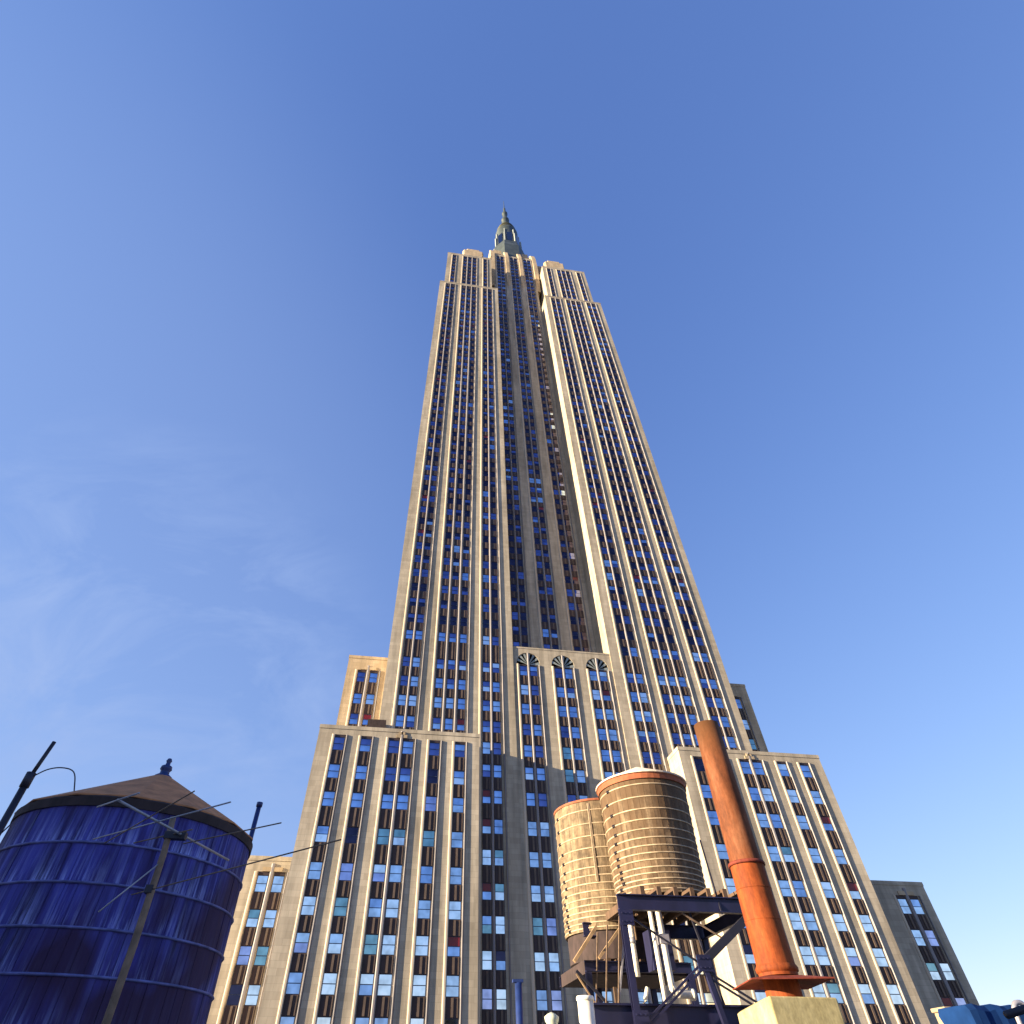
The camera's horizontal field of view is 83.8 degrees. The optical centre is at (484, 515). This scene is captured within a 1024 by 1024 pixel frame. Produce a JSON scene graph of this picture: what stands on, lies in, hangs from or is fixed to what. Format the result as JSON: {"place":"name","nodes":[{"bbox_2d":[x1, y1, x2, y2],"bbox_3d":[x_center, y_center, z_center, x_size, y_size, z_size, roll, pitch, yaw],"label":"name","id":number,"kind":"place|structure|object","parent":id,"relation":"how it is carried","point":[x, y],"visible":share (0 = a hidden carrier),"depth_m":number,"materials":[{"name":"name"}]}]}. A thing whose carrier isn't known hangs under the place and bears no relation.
{"place":"outdoors","nodes":[
{"label":"outdoors","id":0,"kind":"place"},
{"bbox_2d":[0,758,252,1023],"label":"water tank","id":1,"kind":"object","parent":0,"point":[65,877],"visible":0.98,"depth_m":7.58,"materials":[{"name":"blue wood"}]},
{"bbox_2d":[0,0,1023,1005],"label":"sky","id":2,"kind":"structure","parent":0,"point":[229,228],"materials":[{"name":"blue"}]},
{"bbox_2d":[542,1012,561,1023],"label":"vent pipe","id":3,"kind":"object","parent":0,"point":[551,1018],"visible":1,"depth_m":16.80,"materials":[{"name":"white metal"}]},
{"bbox_2d":[206,201,978,1023],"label":"skyscraper","id":4,"kind":"structure","parent":0,"point":[552,645],"depth_m":82.65,"materials":[{"name":"stone"}]},
{"bbox_2d":[322,791,335,805],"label":"window","id":5,"kind":"structure","parent":4,"relation":"in","point":[328,797],"depth_m":70.36,"materials":[{"name":"glass"}]},
{"bbox_2d":[327,764,339,777],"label":"window","id":6,"kind":"structure","parent":4,"relation":"in","point":[333,771],"depth_m":72.75,"materials":[{"name":"glass"}]},
{"bbox_2d":[332,737,344,749],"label":"window","id":7,"kind":"structure","parent":4,"relation":"in","point":[338,744],"depth_m":75.30,"materials":[{"name":"glass"}]},
{"bbox_2d":[349,713,358,723],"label":"window","id":8,"kind":"structure","parent":4,"relation":"in","point":[353,716],"depth_m":88.16,"materials":[{"name":"glass"}]},
{"bbox_2d":[350,792,363,807],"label":"window","id":9,"kind":"structure","parent":4,"relation":"in","point":[357,798],"depth_m":70.69,"materials":[{"name":"glass"}]},
{"bbox_2d":[353,693,361,703],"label":"window","id":10,"kind":"structure","parent":4,"relation":"in","point":[357,696],"depth_m":90.58,"materials":[{"name":"glass"}]},
{"bbox_2d":[355,765,367,779],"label":"window","id":11,"kind":"structure","parent":4,"relation":"in","point":[361,770],"depth_m":73.11,"materials":[{"name":"glass"}]},
{"bbox_2d":[357,672,365,681],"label":"window","id":12,"kind":"structure","parent":4,"relation":"in","point":[361,675],"depth_m":93.29,"materials":[{"name":"glass"}]},
{"bbox_2d":[359,738,371,751],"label":"window","id":13,"kind":"structure","parent":4,"relation":"in","point":[365,744],"depth_m":75.65,"materials":[{"name":"glass"}]},
{"bbox_2d":[362,714,371,724],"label":"window","id":14,"kind":"structure","parent":4,"relation":"in","point":[366,716],"depth_m":88.48,"materials":[{"name":"glass"}]},
{"bbox_2d":[365,694,374,704],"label":"window","id":15,"kind":"structure","parent":4,"relation":"in","point":[370,697],"depth_m":90.77,"materials":[{"name":"glass"}]},
{"bbox_2d":[369,673,377,682],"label":"window","id":16,"kind":"structure","parent":4,"relation":"in","point":[373,676],"depth_m":93.49,"materials":[{"name":"glass"}]},
{"bbox_2d":[381,794,393,808],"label":"window","id":17,"kind":"structure","parent":4,"relation":"in","point":[387,799],"depth_m":71.07,"materials":[{"name":"glass"}]},
{"bbox_2d":[384,767,396,780],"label":"window","id":18,"kind":"structure","parent":4,"relation":"in","point":[390,774],"depth_m":73.48,"materials":[{"name":"glass"}]},
{"bbox_2d":[388,740,399,752],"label":"window","id":19,"kind":"structure","parent":4,"relation":"in","point":[393,747],"depth_m":76.02,"materials":[{"name":"glass"}]},
{"bbox_2d":[395,715,403,726],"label":"window","id":20,"kind":"structure","parent":4,"relation":"in","point":[399,718],"depth_m":82.82,"materials":[{"name":"glass"}]},
{"bbox_2d":[398,694,405,705],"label":"window","id":21,"kind":"structure","parent":4,"relation":"in","point":[402,698],"depth_m":85.16,"materials":[{"name":"glass"}]},
{"bbox_2d":[396,795,408,809],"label":"window","id":22,"kind":"structure","parent":4,"relation":"in","point":[402,800],"depth_m":71.22,"materials":[{"name":"glass"}]},
{"bbox_2d":[400,675,407,685],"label":"window","id":23,"kind":"structure","parent":4,"relation":"in","point":[404,678],"depth_m":87.41,"materials":[{"name":"glass"}]},
{"bbox_2d":[399,768,410,781],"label":"window","id":24,"kind":"structure","parent":4,"relation":"in","point":[405,773],"depth_m":73.65,"materials":[{"name":"glass"}]},
{"bbox_2d":[402,656,409,665],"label":"window","id":25,"kind":"structure","parent":4,"relation":"in","point":[406,659],"depth_m":89.85,"materials":[{"name":"glass"}]},
{"bbox_2d":[402,741,413,753],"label":"window","id":26,"kind":"structure","parent":4,"relation":"in","point":[407,745],"depth_m":76.21,"materials":[{"name":"glass"}]},
{"bbox_2d":[406,629,412,638],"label":"window","id":27,"kind":"structure","parent":4,"relation":"in","point":[409,633],"depth_m":93.46,"materials":[{"name":"glass"}]},
{"bbox_2d":[406,716,414,727],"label":"window","id":28,"kind":"structure","parent":4,"relation":"in","point":[410,719],"depth_m":82.95,"materials":[{"name":"glass"}]},
{"bbox_2d":[407,613,414,621],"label":"window","id":29,"kind":"structure","parent":4,"relation":"in","point":[411,616],"depth_m":95.88,"materials":[{"name":"glass"}]},
{"bbox_2d":[408,695,416,705],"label":"window","id":30,"kind":"structure","parent":4,"relation":"in","point":[412,698],"depth_m":85.33,"materials":[{"name":"glass"}]},
{"bbox_2d":[409,597,416,605],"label":"window","id":31,"kind":"structure","parent":4,"relation":"in","point":[412,600],"depth_m":98.19,"materials":[{"name":"glass"}]},
{"bbox_2d":[410,676,418,686],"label":"window","id":32,"kind":"structure","parent":4,"relation":"in","point":[414,679],"depth_m":87.62,"materials":[{"name":"glass"}]},
{"bbox_2d":[412,657,419,666],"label":"window","id":33,"kind":"structure","parent":4,"relation":"in","point":[416,660],"depth_m":90.04,"materials":[{"name":"glass"}]},
{"bbox_2d":[415,630,422,639],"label":"window","id":34,"kind":"structure","parent":4,"relation":"in","point":[419,633],"depth_m":93.66,"materials":[{"name":"glass"}]},
{"bbox_2d":[417,614,423,622],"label":"window","id":35,"kind":"structure","parent":4,"relation":"in","point":[420,617],"depth_m":95.97,"materials":[{"name":"glass"}]},
{"bbox_2d":[418,598,425,606],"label":"window","id":36,"kind":"structure","parent":4,"relation":"in","point":[422,601],"depth_m":98.38,"materials":[{"name":"glass"}]},
{"bbox_2d":[427,769,437,782],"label":"window","id":37,"kind":"structure","parent":4,"relation":"in","point":[432,777],"depth_m":73.99,"materials":[{"name":"glass"}]},
{"bbox_2d":[429,742,439,755],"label":"window","id":38,"kind":"structure","parent":4,"relation":"in","point":[434,748],"depth_m":76.56,"materials":[{"name":"glass"}]},
{"bbox_2d":[432,717,440,728],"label":"window","id":39,"kind":"structure","parent":4,"relation":"in","point":[436,721],"depth_m":83.35,"materials":[{"name":"glass"}]},
{"bbox_2d":[434,697,441,707],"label":"window","id":40,"kind":"structure","parent":4,"relation":"in","point":[437,700],"depth_m":85.66,"materials":[{"name":"glass"}]},
{"bbox_2d":[435,678,442,687],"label":"window","id":41,"kind":"structure","parent":4,"relation":"in","point":[439,681],"depth_m":87.96,"materials":[{"name":"glass"}]},
{"bbox_2d":[436,659,443,668],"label":"window","id":42,"kind":"structure","parent":4,"relation":"in","point":[440,662],"depth_m":90.37,"materials":[{"name":"glass"}]},
{"bbox_2d":[438,632,445,640],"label":"window","id":43,"kind":"structure","parent":4,"relation":"in","point":[442,635],"depth_m":94.09,"materials":[{"name":"glass"}]},
{"bbox_2d":[439,616,446,624],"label":"window","id":44,"kind":"structure","parent":4,"relation":"in","point":[442,618],"depth_m":96.41,"materials":[{"name":"glass"}]},
{"bbox_2d":[445,718,452,729],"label":"window","id":45,"kind":"structure","parent":4,"relation":"in","point":[448,721],"depth_m":83.52,"materials":[{"name":"glass"}]},
{"bbox_2d":[446,697,453,708],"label":"window","id":46,"kind":"structure","parent":4,"relation":"in","point":[449,701],"depth_m":85.90,"materials":[{"name":"glass"}]},
{"bbox_2d":[447,678,453,688],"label":"window","id":47,"kind":"structure","parent":4,"relation":"in","point":[450,682],"depth_m":88.15,"materials":[{"name":"glass"}]},
{"bbox_2d":[448,659,454,669],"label":"window","id":48,"kind":"structure","parent":4,"relation":"in","point":[451,663],"depth_m":90.54,"materials":[{"name":"glass"}]},
{"bbox_2d":[449,633,455,641],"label":"window","id":49,"kind":"structure","parent":4,"relation":"in","point":[452,636],"depth_m":94.16,"materials":[{"name":"glass"}]},
{"bbox_2d":[450,616,456,625],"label":"window","id":50,"kind":"structure","parent":4,"relation":"in","point":[453,620],"depth_m":96.56,"materials":[{"name":"glass"}]},
{"bbox_2d":[451,601,457,608],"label":"window","id":51,"kind":"structure","parent":4,"relation":"in","point":[454,604],"depth_m":99.01,"materials":[{"name":"glass"}]},
{"bbox_2d":[454,771,463,784],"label":"window","id":52,"kind":"structure","parent":4,"relation":"in","point":[458,775],"depth_m":74.32,"materials":[{"name":"glass"}]},
{"bbox_2d":[455,744,464,756],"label":"window","id":53,"kind":"structure","parent":4,"relation":"in","point":[459,748],"depth_m":76.90,"materials":[{"name":"glass"}]},
{"bbox_2d":[457,719,464,730],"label":"window","id":54,"kind":"structure","parent":4,"relation":"in","point":[460,722],"depth_m":83.70,"materials":[{"name":"glass"}]},
{"bbox_2d":[457,698,464,709],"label":"window","id":55,"kind":"structure","parent":4,"relation":"in","point":[461,702],"depth_m":86.06,"materials":[{"name":"glass"}]},
{"bbox_2d":[458,679,465,689],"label":"window","id":56,"kind":"structure","parent":4,"relation":"in","point":[461,683],"depth_m":88.30,"materials":[{"name":"glass"}]},
{"bbox_2d":[459,660,465,669],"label":"window","id":57,"kind":"structure","parent":4,"relation":"in","point":[462,664],"depth_m":90.75,"materials":[{"name":"glass"}]},
{"bbox_2d":[460,634,466,642],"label":"window","id":58,"kind":"structure","parent":4,"relation":"in","point":[463,637],"depth_m":94.33,"materials":[{"name":"glass"}]},
{"bbox_2d":[461,602,467,609],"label":"window","id":59,"kind":"structure","parent":4,"relation":"in","point":[464,605],"depth_m":99.09,"materials":[{"name":"glass"}]},
{"bbox_2d":[482,742,489,753],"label":"window","id":60,"kind":"structure","parent":4,"relation":"in","point":[485,745],"depth_m":81.76,"materials":[{"name":"glass"}]},
{"bbox_2d":[482,790,490,803],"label":"window","id":61,"kind":"structure","parent":4,"relation":"in","point":[486,794],"depth_m":76.98,"materials":[{"name":"glass"}]},
{"bbox_2d":[482,764,490,776],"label":"window","id":62,"kind":"structure","parent":4,"relation":"in","point":[486,768],"depth_m":79.46,"materials":[{"name":"glass"}]},
{"bbox_2d":[483,721,489,731],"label":"window","id":63,"kind":"structure","parent":4,"relation":"in","point":[486,724],"depth_m":84.02,"materials":[{"name":"glass"}]},
{"bbox_2d":[483,700,489,710],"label":"window","id":64,"kind":"structure","parent":4,"relation":"in","point":[486,703],"depth_m":86.40,"materials":[{"name":"glass"}]},
{"bbox_2d":[483,681,489,691],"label":"window","id":65,"kind":"structure","parent":4,"relation":"in","point":[486,684],"depth_m":88.73,"materials":[{"name":"glass"}]},
{"bbox_2d":[483,662,489,671],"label":"window","id":66,"kind":"structure","parent":4,"relation":"in","point":[486,665],"depth_m":91.12,"materials":[{"name":"glass"}]},
{"bbox_2d":[483,636,489,644],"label":"window","id":67,"kind":"structure","parent":4,"relation":"in","point":[486,639],"depth_m":94.69,"materials":[{"name":"glass"}]},
{"bbox_2d":[492,636,498,645],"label":"window","id":68,"kind":"structure","parent":4,"relation":"in","point":[495,640],"depth_m":94.89,"materials":[{"name":"glass"}]},
{"bbox_2d":[492,620,498,628],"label":"window","id":69,"kind":"structure","parent":4,"relation":"in","point":[495,625],"depth_m":97.20,"materials":[{"name":"glass"}]},
{"bbox_2d":[492,663,499,672],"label":"window","id":70,"kind":"structure","parent":4,"relation":"in","point":[495,666],"depth_m":91.23,"materials":[{"name":"glass"}]},
{"bbox_2d":[493,701,499,711],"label":"window","id":71,"kind":"structure","parent":4,"relation":"in","point":[496,704],"depth_m":86.53,"materials":[{"name":"glass"}]},
{"bbox_2d":[493,682,499,691],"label":"window","id":72,"kind":"structure","parent":4,"relation":"in","point":[496,685],"depth_m":88.87,"materials":[{"name":"glass"}]},
{"bbox_2d":[493,742,500,754],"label":"window","id":73,"kind":"structure","parent":4,"relation":"in","point":[496,746],"depth_m":81.90,"materials":[{"name":"glass"}]},
{"bbox_2d":[493,721,500,732],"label":"window","id":74,"kind":"structure","parent":4,"relation":"in","point":[496,724],"depth_m":84.21,"materials":[{"name":"glass"}]},
{"bbox_2d":[493,765,501,777],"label":"window","id":75,"kind":"structure","parent":4,"relation":"in","point":[497,768],"depth_m":79.61,"materials":[{"name":"glass"}]},
{"bbox_2d":[494,790,501,803],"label":"window","id":76,"kind":"structure","parent":4,"relation":"in","point":[497,793],"depth_m":77.16,"materials":[{"name":"glass"}]},
{"bbox_2d":[520,665,527,675],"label":"window","id":77,"kind":"structure","parent":4,"relation":"in","point":[523,669],"depth_m":91.80,"materials":[{"name":"glass"}]},
{"bbox_2d":[521,684,528,694],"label":"window","id":78,"kind":"structure","parent":4,"relation":"in","point":[524,688],"depth_m":89.37,"materials":[{"name":"glass"}]},
{"bbox_2d":[522,703,529,713],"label":"window","id":79,"kind":"structure","parent":4,"relation":"in","point":[525,707],"depth_m":87.11,"materials":[{"name":"glass"}]},
{"bbox_2d":[523,724,530,734],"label":"window","id":80,"kind":"structure","parent":4,"relation":"in","point":[526,727],"depth_m":84.76,"materials":[{"name":"glass"}]},
{"bbox_2d":[524,745,532,756],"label":"window","id":81,"kind":"structure","parent":4,"relation":"in","point":[527,748],"depth_m":82.48,"materials":[{"name":"glass"}]},
{"bbox_2d":[525,767,533,779],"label":"window","id":82,"kind":"structure","parent":4,"relation":"in","point":[529,774],"depth_m":80.14,"materials":[{"name":"glass"}]},
{"bbox_2d":[526,792,535,805],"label":"window","id":83,"kind":"structure","parent":4,"relation":"in","point":[530,797],"depth_m":77.74,"materials":[{"name":"glass"}]},
{"bbox_2d":[530,666,537,675],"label":"window","id":84,"kind":"structure","parent":4,"relation":"in","point":[533,670],"depth_m":91.95,"materials":[{"name":"glass"}]},
{"bbox_2d":[531,685,538,695],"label":"window","id":85,"kind":"structure","parent":4,"relation":"in","point":[534,688],"depth_m":89.60,"materials":[{"name":"glass"}]},
{"bbox_2d":[532,704,540,714],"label":"window","id":86,"kind":"structure","parent":4,"relation":"in","point":[536,707],"depth_m":87.29,"materials":[{"name":"glass"}]},
{"bbox_2d":[534,724,541,735],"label":"window","id":87,"kind":"structure","parent":4,"relation":"in","point":[537,728],"depth_m":84.91,"materials":[{"name":"glass"}]},
{"bbox_2d":[535,745,543,757],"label":"window","id":88,"kind":"structure","parent":4,"relation":"in","point":[539,752],"depth_m":82.60,"materials":[{"name":"glass"}]},
{"bbox_2d":[536,768,545,780],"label":"window","id":89,"kind":"structure","parent":4,"relation":"in","point":[540,771],"depth_m":80.34,"materials":[{"name":"glass"}]},
{"bbox_2d":[538,793,547,806],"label":"window","id":90,"kind":"structure","parent":4,"relation":"in","point":[542,797],"depth_m":77.90,"materials":[{"name":"glass"}]},
{"bbox_2d":[621,647,628,655],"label":"window","id":91,"kind":"structure","parent":4,"relation":"in","point":[625,652],"depth_m":97.04,"materials":[{"name":"glass"}]},
{"bbox_2d":[800,765,812,777],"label":"window","id":92,"kind":"structure","parent":4,"relation":"in","point":[806,771],"depth_m":81.82,"materials":[{"name":"glass"}]},
{"bbox_2d":[738,996,844,1023],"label":"chimney plinth","id":93,"kind":"structure","parent":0,"point":[792,1010],"depth_m":15.74,"materials":[{"name":"concrete"}]},
{"bbox_2d":[694,720,834,996],"bbox_3d":[8.758,11.221,19.579,2.291,8.350,2.291,-3,-46,3],"label":"chimney","id":94,"kind":"object","parent":93,"relation":"on","point":[777,969],"visible":0.97,"depth_m":18.34,"materials":[{"name":"orange metal"}]},
{"bbox_2d":[930,1007,945,1023],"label":"stone pier","id":95,"kind":"structure","parent":0,"point":[934,1010],"depth_m":19.61,"materials":[{"name":"stone"}]},
{"bbox_2d":[1003,1004,1023,1018],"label":"pipe arm","id":96,"kind":"object","parent":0,"point":[1013,1012],"visible":1,"depth_m":10.31},
{"bbox_3d":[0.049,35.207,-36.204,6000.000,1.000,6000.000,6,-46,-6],"label":"ground","id":97,"kind":"structure","parent":0,"visible":0},
{"bbox_3d":[1.807,26.855,-9.870,43.000,48.400,48.000,6,-46,-6],"label":"brick building","id":98,"kind":"object","parent":97,"relation":"on","visible":0},
{"bbox_2d":[0,741,75,835],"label":"mast pole","id":99,"kind":"object","parent":98,"relation":"on","point":[26,782],"visible":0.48,"depth_m":11.00,"materials":[{"name":"metal"}]},
{"bbox_2d":[93,790,340,1023],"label":"tv antenna","id":100,"kind":"object","parent":98,"relation":"on","point":[170,833],"visible":1,"depth_m":6.46,"materials":[{"name":"metal"}]},
{"bbox_2d":[249,802,262,837],"bbox_3d":[-4.613,7.941,9.585,0.114,5.880,0.120,6,-46,-6],"label":"roof pole","id":101,"kind":"object","parent":98,"relation":"on","point":[256,815],"visible":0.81,"depth_m":11.46,"materials":[{"name":"blue metal"}]},
{"bbox_2d":[512,979,522,1023],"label":"blue pole","id":102,"kind":"object","parent":98,"relation":"on","point":[518,1000],"visible":1,"depth_m":18.21,"materials":[{"name":"blue metal"}]},
{"bbox_2d":[576,995,595,1023],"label":"vent pipe","id":103,"kind":"object","parent":98,"relation":"on","point":[586,1012],"visible":1,"depth_m":17.04,"materials":[{"name":"white metal"}]},
{"bbox_2d":[559,925,699,1003],"bbox_3d":[5.836,21.639,23.590,5.114,6.840,4.990,6,-46,-6],"label":"tank stand","id":104,"kind":"object","parent":98,"relation":"on","point":[581,972],"visible":0.71,"depth_m":24.30,"materials":[{"name":"blue paint"}]},
{"bbox_2d":[554,798,655,941],"bbox_3d":[5.848,17.513,28.037,4.440,6.170,4.513,6,-46,-6],"label":"water tank","id":105,"kind":"object","parent":104,"relation":"on","point":[588,894],"visible":0.52,"depth_m":26.72,"materials":[{"name":"brown wood"}]},
{"bbox_2d":[582,840,757,1023],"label":"tank stand","id":106,"kind":"object","parent":98,"relation":"on","point":[690,907],"visible":0.74,"depth_m":21.39,"materials":[{"name":"blue paint"}]},
{"bbox_2d":[628,925,648,1002],"bbox_3d":[5.736,16.948,21.694,0.726,3.338,0.250,6,-46,-6],"label":"drain pipe","id":107,"kind":"object","parent":106,"relation":"attached to","point":[634,954],"visible":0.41,"depth_m":21.71,"materials":[{"name":"metal"}]},
{"bbox_2d":[596,767,705,901],"bbox_3d":[7.442,14.306,25.918,4.260,5.600,4.260,6,-46,-6],"label":"water tank","id":108,"kind":"object","parent":106,"relation":"on","point":[649,832],"visible":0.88,"depth_m":24.49,"materials":[{"name":"brown wood"}]},
{"bbox_2d":[648,911,696,1003],"bbox_3d":[7.012,16.646,21.289,1.290,4.100,0.381,11,-47,-10],"label":"drain pipe","id":109,"kind":"object","parent":106,"relation":"attached to","point":[690,993],"visible":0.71,"depth_m":21.15,"materials":[{"name":"metal"}]},
{"bbox_2d":[938,1000,1023,1023],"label":"covered unit","id":110,"kind":"object","parent":98,"relation":"on","point":[971,1013],"visible":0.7,"depth_m":15.25,"materials":[{"name":"fabric"}]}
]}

